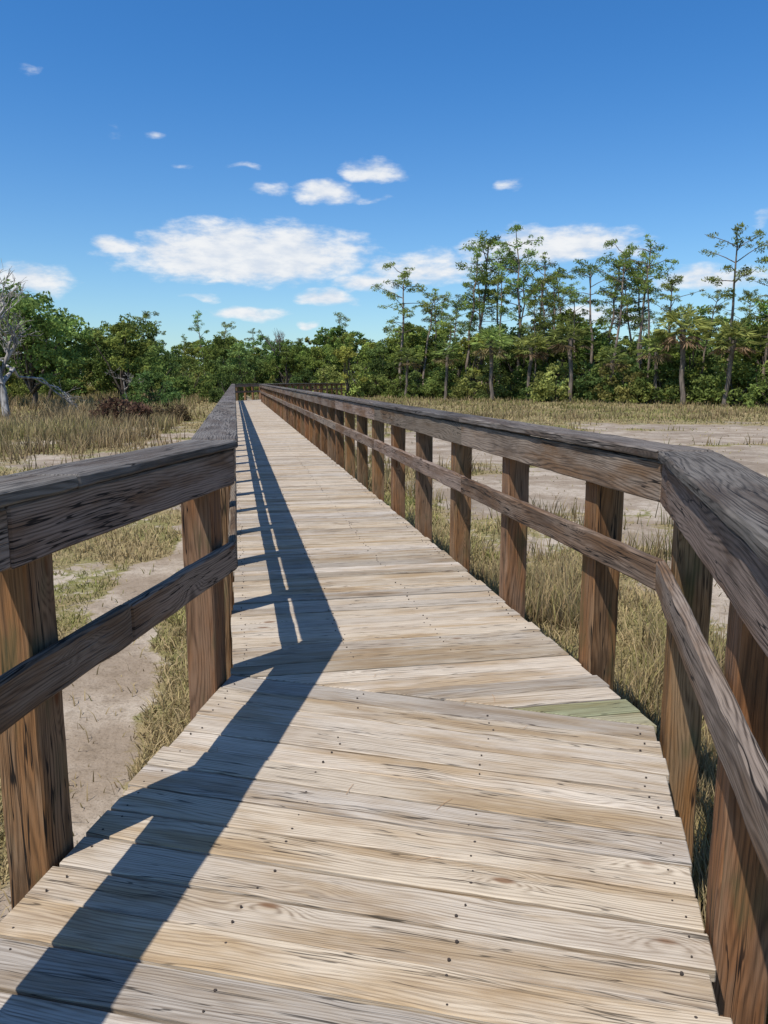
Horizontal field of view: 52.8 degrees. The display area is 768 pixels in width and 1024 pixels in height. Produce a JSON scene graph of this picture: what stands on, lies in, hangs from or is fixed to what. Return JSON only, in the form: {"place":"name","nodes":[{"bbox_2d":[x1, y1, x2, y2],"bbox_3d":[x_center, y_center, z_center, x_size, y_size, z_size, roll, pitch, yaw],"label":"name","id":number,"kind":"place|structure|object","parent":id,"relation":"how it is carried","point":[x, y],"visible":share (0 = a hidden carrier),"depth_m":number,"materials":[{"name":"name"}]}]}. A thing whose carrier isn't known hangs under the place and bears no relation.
{"place":"outdoors","nodes":[
{"label":"outdoors","id":0,"kind":"place"},
{"bbox_2d":[0,383,767,921],"bbox_3d":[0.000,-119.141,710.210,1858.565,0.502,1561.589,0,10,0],"label":"ground","id":1,"kind":"structure","parent":0,"point":[108,751],"depth_m":9.84,"materials":[{"name":"beige sand"}]},
{"bbox_2d":[0,316,36,384],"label":"oak tree","id":2,"kind":"object","parent":1,"relation":"on","point":[12,378],"visible":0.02,"depth_m":66.24,"materials":[{"name":"green plant"}]},
{"bbox_2d":[0,260,41,402],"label":"bare tree","id":3,"kind":"object","parent":1,"relation":"on","point":[14,338],"visible":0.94,"depth_m":48.05,"materials":[{"name":"grey plant"}]},
{"bbox_2d":[0,268,84,419],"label":"bare tree","id":4,"kind":"object","parent":1,"relation":"on","point":[4,395],"visible":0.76,"depth_m":47.90,"materials":[{"name":"grey plant"}]},
{"bbox_2d":[0,278,98,406],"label":"oak tree","id":5,"kind":"object","parent":1,"relation":"on","point":[45,356],"visible":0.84,"depth_m":57.97,"materials":[{"name":"green plant"}]},
{"bbox_2d":[25,319,76,398],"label":"oak tree","id":6,"kind":"object","parent":1,"relation":"on","point":[50,394],"visible":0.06,"depth_m":71.00,"materials":[{"name":"green plant"}]},
{"bbox_2d":[3,315,203,400],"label":"distant tree line","id":7,"kind":"object","parent":1,"relation":"on","point":[20,387],"visible":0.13,"depth_m":85.79,"materials":[{"name":"green plant"}]},
{"bbox_2d":[86,321,154,399],"bbox_3d":[-22.106,-12.239,64.685,5.189,7.409,5.179,-7,12,-35],"label":"oak tree","id":8,"kind":"object","parent":1,"relation":"on","point":[134,350],"visible":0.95,"depth_m":64.02,"materials":[{"name":"green plant"}]},
{"bbox_2d":[73,312,168,395],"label":"oak tree","id":9,"kind":"object","parent":1,"relation":"on","point":[100,367],"visible":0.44,"depth_m":72.75,"materials":[{"name":"green plant"}]},
{"bbox_2d":[88,396,154,423],"bbox_3d":[-14.541,-5.488,42.625,3.421,1.783,3.513,4,10,22],"label":"dry shrub","id":10,"kind":"object","parent":1,"relation":"on","point":[141,408],"visible":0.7,"depth_m":42.15,"materials":[{"name":"brown plant"}]},
{"bbox_2d":[105,367,143,398],"bbox_3d":[-20.514,-9.879,61.573,2.986,3.462,1.767,0,10,0],"label":"bare tree","id":11,"kind":"object","parent":1,"relation":"on","point":[132,376],"visible":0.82,"depth_m":61.67,"materials":[{"name":"grey plant"}]},
{"bbox_2d":[132,311,165,342],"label":"pine tree","id":12,"kind":"object","parent":1,"relation":"on","point":[146,315],"visible":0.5,"depth_m":107.49,"materials":[{"name":"green plant"}]},
{"bbox_2d":[122,369,182,405],"bbox_3d":[-18.291,-9.635,61.197,4.820,3.252,4.355,-1,10,-19],"label":"shrub","id":13,"kind":"object","parent":1,"relation":"on","point":[171,394],"visible":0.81,"depth_m":60.53,"materials":[{"name":"green plant"}]},
{"bbox_2d":[125,352,194,400],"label":"shrub","id":14,"kind":"object","parent":1,"relation":"on","point":[154,364],"visible":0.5,"depth_m":68.93,"materials":[{"name":"green plant"}]},
{"bbox_2d":[151,403,190,420],"bbox_3d":[-12.575,-5.838,45.771,2.405,1.269,2.480,-8,13,-39],"label":"dry shrub","id":15,"kind":"object","parent":1,"relation":"on","point":[182,409],"visible":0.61,"depth_m":45.26,"materials":[{"name":"brown plant"}]},
{"bbox_2d":[168,362,214,398],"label":"shrub","id":16,"kind":"object","parent":1,"relation":"on","point":[204,380],"visible":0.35,"depth_m":75.01,"materials":[{"name":"green plant"}]},
{"bbox_2d":[188,310,209,374],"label":"pine tree","id":17,"kind":"object","parent":1,"relation":"on","point":[201,342],"visible":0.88,"depth_m":116.49,"materials":[{"name":"green plant"}]},
{"bbox_2d":[198,364,235,401],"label":"shrub","id":18,"kind":"object","parent":1,"relation":"on","point":[207,386],"visible":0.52,"depth_m":72.45,"materials":[{"name":"green plant"}]},
{"bbox_2d":[198,334,236,381],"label":"oak tree","id":19,"kind":"object","parent":1,"relation":"on","point":[217,346],"visible":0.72,"depth_m":85.34,"materials":[{"name":"green plant"}]},
{"bbox_2d":[217,321,235,361],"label":"pine tree","id":20,"kind":"object","parent":1,"relation":"on","point":[223,332],"visible":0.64,"depth_m":118.41,"materials":[{"name":"green plant"}]},
{"bbox_2d":[208,372,251,402],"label":"shrub","id":21,"kind":"object","parent":1,"relation":"on","point":[220,390],"visible":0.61,"depth_m":68.77,"materials":[{"name":"green plant"}]},
{"bbox_2d":[208,345,258,394],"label":"oak tree","id":22,"kind":"object","parent":1,"relation":"on","point":[247,368],"visible":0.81,"depth_m":82.03,"materials":[{"name":"green plant"}]},
{"bbox_2d":[260,328,285,381],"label":"dead tree snag","id":23,"kind":"object","parent":1,"relation":"on","point":[279,339],"visible":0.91,"depth_m":109.33,"materials":[{"name":"grey plant"}]},
{"bbox_2d":[264,346,308,382],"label":"oak tree","id":24,"kind":"object","parent":1,"relation":"on","point":[292,364],"visible":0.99,"depth_m":86.44,"materials":[{"name":"green plant"}]},
{"bbox_2d":[332,346,368,395],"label":"oak tree","id":25,"kind":"object","parent":1,"relation":"on","point":[344,356],"visible":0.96,"depth_m":84.13,"materials":[{"name":"green plant"}]},
{"bbox_2d":[0,399,732,1023],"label":"wooden boardwalk","id":26,"kind":"structure","parent":1,"relation":"on","point":[236,855],"depth_m":2.43,"materials":[{"name":"brown wood"}]},
{"bbox_2d":[0,383,323,908],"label":"wooden railing","id":27,"kind":"object","parent":26,"relation":"attached to","point":[46,513],"visible":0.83,"depth_m":2.31,"materials":[{"name":"brown wood"}]},
{"bbox_2d":[217,574,525,859],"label":"fallen pine needles","id":28,"kind":"object","parent":26,"relation":"on","point":[443,803],"visible":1,"depth_m":2.69,"materials":[{"name":"brown plant"}]},
{"bbox_2d":[259,383,767,1023],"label":"wooden railing","id":29,"kind":"object","parent":26,"relation":"attached to","point":[713,503],"visible":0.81,"depth_m":3.02,"materials":[{"name":"brown wood"}]},
{"bbox_2d":[0,388,767,1023],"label":"tall reed grass","id":30,"kind":"structure","parent":1,"relation":"on","point":[88,432],"depth_m":15.92,"materials":[{"name":"beige plant"}]},
{"bbox_2d":[370,261,431,377],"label":"pine tree","id":31,"kind":"object","parent":1,"relation":"on","point":[405,274],"visible":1,"depth_m":88.20,"materials":[{"name":"green plant"}]},
{"bbox_2d":[391,346,421,395],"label":"palmetto palm tree","id":32,"kind":"object","parent":1,"relation":"on","point":[400,354],"visible":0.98,"depth_m":82.78,"materials":[{"name":"green plant"}]},
{"bbox_2d":[413,288,451,350],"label":"pine tree","id":33,"kind":"object","parent":1,"relation":"on","point":[434,295],"visible":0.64,"depth_m":91.72,"materials":[{"name":"green plant"}]},
{"bbox_2d":[416,288,461,384],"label":"pine tree","id":34,"kind":"object","parent":1,"relation":"on","point":[427,309],"visible":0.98,"depth_m":87.56,"materials":[{"name":"green plant"}]},
{"bbox_2d":[430,338,464,399],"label":"palmetto palm tree","id":35,"kind":"object","parent":1,"relation":"on","point":[447,361],"visible":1,"depth_m":80.33,"materials":[{"name":"green plant"}]},
{"bbox_2d":[439,311,467,379],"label":"pine tree","id":36,"kind":"object","parent":1,"relation":"on","point":[449,324],"visible":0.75,"depth_m":85.26,"materials":[{"name":"green plant"}]},
{"bbox_2d":[434,300,474,370],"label":"pine tree","id":37,"kind":"object","parent":1,"relation":"on","point":[456,305],"visible":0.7,"depth_m":89.25,"materials":[{"name":"green plant"}]},
{"bbox_2d":[156,289,767,407],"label":"distant tree line","id":38,"kind":"object","parent":1,"relation":"on","point":[372,361],"visible":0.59,"depth_m":78.65,"materials":[{"name":"green plant"}]},
{"bbox_2d":[459,240,490,380],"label":"pine tree","id":39,"kind":"object","parent":1,"relation":"on","point":[468,284],"visible":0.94,"depth_m":81.16,"materials":[{"name":"green plant"}]},
{"bbox_2d":[458,273,499,383],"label":"pine tree","id":40,"kind":"object","parent":1,"relation":"on","point":[480,299],"visible":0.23,"depth_m":89.23,"materials":[{"name":"green plant"}]},
{"bbox_2d":[455,230,515,381],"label":"pine tree","id":41,"kind":"object","parent":1,"relation":"on","point":[487,245],"visible":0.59,"depth_m":81.70,"materials":[{"name":"green plant"}]},
{"bbox_2d":[469,325,513,400],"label":"palmetto palm tree","id":42,"kind":"object","parent":1,"relation":"on","point":[489,345],"visible":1,"depth_m":73.89,"materials":[{"name":"green plant"}]},
{"bbox_2d":[473,255,527,380],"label":"pine tree","id":43,"kind":"object","parent":1,"relation":"on","point":[498,292],"visible":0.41,"depth_m":84.21,"materials":[{"name":"green plant"}]},
{"bbox_2d":[488,270,516,380],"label":"pine tree","id":44,"kind":"object","parent":1,"relation":"on","point":[496,281],"visible":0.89,"depth_m":78.23,"materials":[{"name":"green plant"}]},
{"bbox_2d":[490,224,545,378],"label":"pine tree","id":45,"kind":"object","parent":1,"relation":"on","point":[514,262],"visible":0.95,"depth_m":77.92,"materials":[{"name":"green plant"}]},
{"bbox_2d":[496,259,547,376],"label":"pine tree","id":46,"kind":"object","parent":1,"relation":"on","point":[533,285],"visible":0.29,"depth_m":86.19,"materials":[{"name":"green plant"}]},
{"bbox_2d":[507,331,550,400],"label":"palmetto palm tree","id":47,"kind":"object","parent":1,"relation":"on","point":[539,341],"visible":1,"depth_m":73.82,"materials":[{"name":"green plant"}]},
{"bbox_2d":[520,297,548,376],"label":"pine tree","id":48,"kind":"object","parent":1,"relation":"on","point":[527,326],"visible":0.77,"depth_m":74.42,"materials":[{"name":"green plant"}]},
{"bbox_2d":[522,272,556,366],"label":"pine tree","id":49,"kind":"object","parent":1,"relation":"on","point":[541,284],"visible":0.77,"depth_m":75.26,"materials":[{"name":"green plant"}]},
{"bbox_2d":[520,252,575,348],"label":"pine tree","id":50,"kind":"object","parent":1,"relation":"on","point":[545,261],"visible":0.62,"depth_m":81.19,"materials":[{"name":"green plant"}]},
{"bbox_2d":[537,275,573,355],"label":"pine tree","id":51,"kind":"object","parent":1,"relation":"on","point":[555,282],"visible":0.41,"depth_m":80.19,"materials":[{"name":"green plant"}]},
{"bbox_2d":[543,269,569,325],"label":"pine tree","id":52,"kind":"object","parent":1,"relation":"on","point":[555,273],"visible":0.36,"depth_m":83.27,"materials":[{"name":"green plant"}]},
{"bbox_2d":[530,266,588,367],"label":"pine tree","id":53,"kind":"object","parent":1,"relation":"on","point":[569,288],"visible":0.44,"depth_m":87.00,"materials":[{"name":"green plant"}]},
{"bbox_2d":[545,319,596,401],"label":"palmetto palm tree","id":54,"kind":"object","parent":1,"relation":"on","point":[569,347],"visible":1,"depth_m":70.64,"materials":[{"name":"green plant"}]},
{"bbox_2d":[550,290,595,380],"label":"pine tree","id":55,"kind":"object","parent":1,"relation":"on","point":[564,292],"visible":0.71,"depth_m":77.88,"materials":[{"name":"green plant"}]},
{"bbox_2d":[567,256,616,363],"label":"pine tree","id":56,"kind":"object","parent":1,"relation":"on","point":[584,271],"visible":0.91,"depth_m":73.87,"materials":[{"name":"green plant"}]},
{"bbox_2d":[594,346,628,400],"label":"palmetto palm tree","id":57,"kind":"object","parent":1,"relation":"on","point":[603,355],"visible":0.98,"depth_m":66.73,"materials":[{"name":"green plant"}]},
{"bbox_2d":[594,252,638,345],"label":"pine tree","id":58,"kind":"object","parent":1,"relation":"on","point":[608,332],"visible":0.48,"depth_m":77.44,"materials":[{"name":"green plant"}]},
{"bbox_2d":[588,239,651,376],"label":"pine tree","id":59,"kind":"object","parent":1,"relation":"on","point":[623,297],"visible":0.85,"depth_m":70.38,"materials":[{"name":"green plant"}]},
{"bbox_2d":[605,277,650,354],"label":"pine tree","id":60,"kind":"object","parent":1,"relation":"on","point":[634,325],"visible":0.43,"depth_m":78.21,"materials":[{"name":"green plant"}]},
{"bbox_2d":[614,262,658,370],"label":"pine tree","id":61,"kind":"object","parent":1,"relation":"on","point":[638,309],"visible":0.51,"depth_m":73.16,"materials":[{"name":"green plant"}]},
{"bbox_2d":[617,251,673,377],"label":"pine tree","id":62,"kind":"object","parent":1,"relation":"on","point":[642,261],"visible":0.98,"depth_m":66.86,"materials":[{"name":"green plant"}]},
{"bbox_2d":[625,233,678,368],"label":"pine tree","id":63,"kind":"object","parent":1,"relation":"on","point":[643,275],"visible":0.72,"depth_m":71.07,"materials":[{"name":"green plant"}]},
{"bbox_2d":[633,330,677,403],"bbox_3d":[23.020,-12.185,65.717,3.768,6.644,3.736,-5,11,-28],"label":"palmetto palm tree","id":64,"kind":"object","parent":1,"relation":"on","point":[658,349],"visible":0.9,"depth_m":64.98,"materials":[{"name":"green plant"}]},
{"bbox_2d":[643,273,704,379],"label":"pine tree","id":65,"kind":"object","parent":1,"relation":"on","point":[666,287],"visible":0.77,"depth_m":69.56,"materials":[{"name":"green plant"}]},
{"bbox_2d":[650,302,716,404],"bbox_3d":[24.620,-12.839,63.932,4.936,8.804,4.971,-9,13,-43],"label":"palmetto palm tree","id":66,"kind":"object","parent":1,"relation":"on","point":[673,317],"visible":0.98,"depth_m":63.02,"materials":[{"name":"green plant"}]},
{"bbox_2d":[699,287,731,372],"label":"pine tree","id":67,"kind":"object","parent":1,"relation":"on","point":[718,309],"visible":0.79,"depth_m":65.49,"materials":[{"name":"green plant"}]},
{"bbox_2d":[698,221,767,366],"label":"pine tree","id":68,"kind":"object","parent":1,"relation":"on","point":[734,280],"visible":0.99,"depth_m":60.76,"materials":[{"name":"green plant"}]},
{"bbox_2d":[706,318,762,406],"bbox_3d":[26.761,-11.277,59.556,4.321,7.190,4.229,-6,13,-27],"label":"palmetto palm tree","id":69,"kind":"object","parent":1,"relation":"on","point":[727,331],"visible":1,"depth_m":59.02,"materials":[{"name":"green plant"}]},
{"bbox_2d":[742,240,767,396],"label":"pine tree","id":70,"kind":"object","parent":1,"relation":"on","point":[764,259],"visible":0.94,"depth_m":60.29,"materials":[{"name":"green plant"}]},
{"bbox_2d":[759,323,767,349],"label":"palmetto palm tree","id":71,"kind":"object","parent":1,"relation":"on","point":[766,339],"visible":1,"depth_m":56.58,"materials":[{"name":"green plant"}]},
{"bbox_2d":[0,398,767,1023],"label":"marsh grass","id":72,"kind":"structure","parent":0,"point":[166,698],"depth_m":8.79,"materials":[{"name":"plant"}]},
{"bbox_2d":[0,0,767,377],"label":"sky","id":73,"kind":"structure","parent":0,"point":[251,164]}
]}

